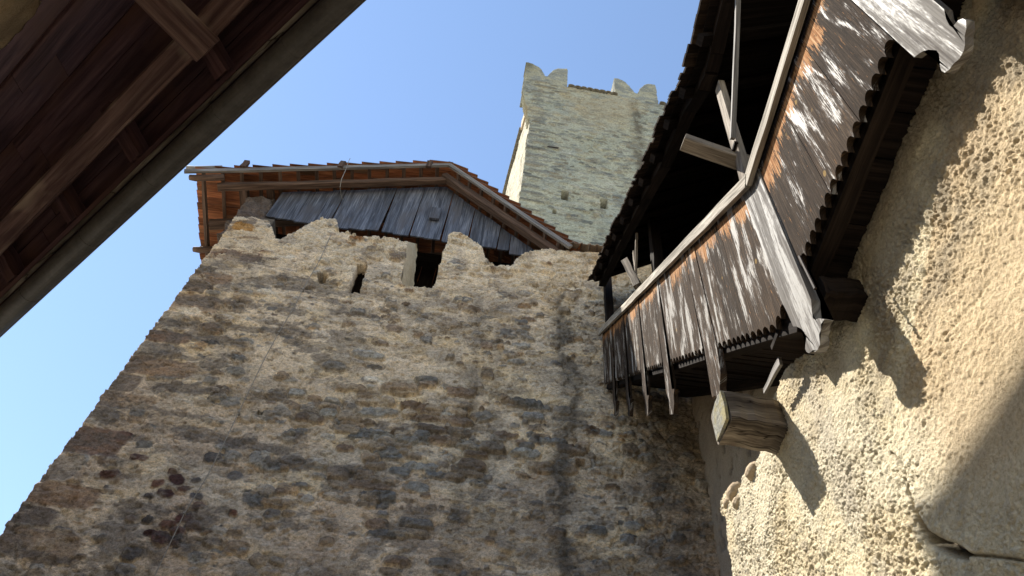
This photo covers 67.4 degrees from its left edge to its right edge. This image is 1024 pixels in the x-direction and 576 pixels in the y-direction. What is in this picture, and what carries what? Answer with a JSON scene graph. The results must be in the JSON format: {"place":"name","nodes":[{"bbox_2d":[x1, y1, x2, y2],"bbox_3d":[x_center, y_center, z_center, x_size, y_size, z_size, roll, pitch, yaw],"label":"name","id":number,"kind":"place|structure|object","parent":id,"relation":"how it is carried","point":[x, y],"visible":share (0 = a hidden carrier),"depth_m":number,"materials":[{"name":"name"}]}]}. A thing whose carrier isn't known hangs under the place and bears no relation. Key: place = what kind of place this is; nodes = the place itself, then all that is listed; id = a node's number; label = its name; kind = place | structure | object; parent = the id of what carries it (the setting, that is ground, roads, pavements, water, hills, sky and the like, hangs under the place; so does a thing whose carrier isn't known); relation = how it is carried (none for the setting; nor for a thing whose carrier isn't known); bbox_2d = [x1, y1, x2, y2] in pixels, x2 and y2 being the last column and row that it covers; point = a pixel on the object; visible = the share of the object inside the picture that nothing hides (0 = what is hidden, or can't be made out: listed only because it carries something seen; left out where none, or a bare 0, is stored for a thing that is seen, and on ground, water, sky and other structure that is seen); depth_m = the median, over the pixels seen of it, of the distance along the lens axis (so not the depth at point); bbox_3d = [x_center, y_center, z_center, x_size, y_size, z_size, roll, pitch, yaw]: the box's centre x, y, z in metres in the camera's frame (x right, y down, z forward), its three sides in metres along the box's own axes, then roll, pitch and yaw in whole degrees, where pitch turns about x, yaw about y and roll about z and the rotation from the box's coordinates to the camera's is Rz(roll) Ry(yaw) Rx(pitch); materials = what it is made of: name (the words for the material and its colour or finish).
{"place":"outdoors","nodes":[
{"label":"outdoors","id":0,"kind":"place"},
{"bbox_2d":[0,0,365,337],"bbox_3d":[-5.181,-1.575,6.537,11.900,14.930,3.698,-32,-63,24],"label":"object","id":1,"kind":"structure","parent":0,"point":[115,115],"depth_m":5.85,"materials":[{"name":"wood"}]},
{"bbox_2d":[0,0,699,534],"label":"sky","id":2,"kind":"structure","parent":0,"point":[396,80],"materials":[{"name":"blue"}]},
{"bbox_2d":[691,386,777,575],"bbox_3d":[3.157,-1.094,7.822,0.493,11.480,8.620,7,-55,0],"label":"recessed wall","id":3,"kind":"structure","parent":0,"point":[725,466],"depth_m":9.25,"materials":[{"name":"beige paint"}]},
{"bbox_2d":[587,0,974,416],"bbox_3d":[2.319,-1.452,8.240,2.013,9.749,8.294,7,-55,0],"label":"covered gallery","id":4,"kind":"object","parent":3,"relation":"attached to","point":[743,218],"visible":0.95,"depth_m":5.17,"materials":[{"name":"wood"}]},
{"label":"ground","id":5,"kind":"structure","parent":0,"visible":0},
{"bbox_2d":[0,160,719,575],"bbox_3d":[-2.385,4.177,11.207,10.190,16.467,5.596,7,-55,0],"label":"tower house","id":6,"kind":"structure","parent":5,"relation":"on","point":[430,394],"depth_m":10.27,"materials":[{"name":"beige stone"}]},
{"bbox_2d":[154,235,330,575],"bbox_3d":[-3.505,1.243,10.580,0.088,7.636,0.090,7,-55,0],"label":"lightning wire","id":7,"kind":"object","parent":6,"relation":"attached to","point":[238,414],"visible":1,"depth_m":9.90,"materials":[{"name":"metal"}]},
{"bbox_2d":[502,62,665,245],"bbox_3d":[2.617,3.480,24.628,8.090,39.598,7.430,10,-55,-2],"label":"keep tower","id":8,"kind":"structure","parent":5,"relation":"on","point":[576,158],"depth_m":31.46,"materials":[{"name":"stone"}]},
{"bbox_2d":[720,0,1023,575],"bbox_3d":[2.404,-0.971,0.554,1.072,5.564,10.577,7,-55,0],"label":"courtyard wall","id":9,"kind":"structure","parent":5,"relation":"on","point":[901,403],"depth_m":3.28,"materials":[{"name":"paint"}]},
{"bbox_2d":[711,390,787,453],"bbox_3d":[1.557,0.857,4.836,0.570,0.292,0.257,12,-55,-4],"label":"corbel beam","id":10,"kind":"structure","parent":9,"relation":"attached to","point":[747,421],"depth_m":4.74,"materials":[{"name":"brown wood"}]},
{"bbox_2d":[817,275,867,321],"bbox_3d":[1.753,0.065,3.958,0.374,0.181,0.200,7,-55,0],"label":"corbel beam","id":11,"kind":"structure","parent":9,"relation":"attached to","point":[845,298],"depth_m":3.89,"materials":[{"name":"brown wood"}]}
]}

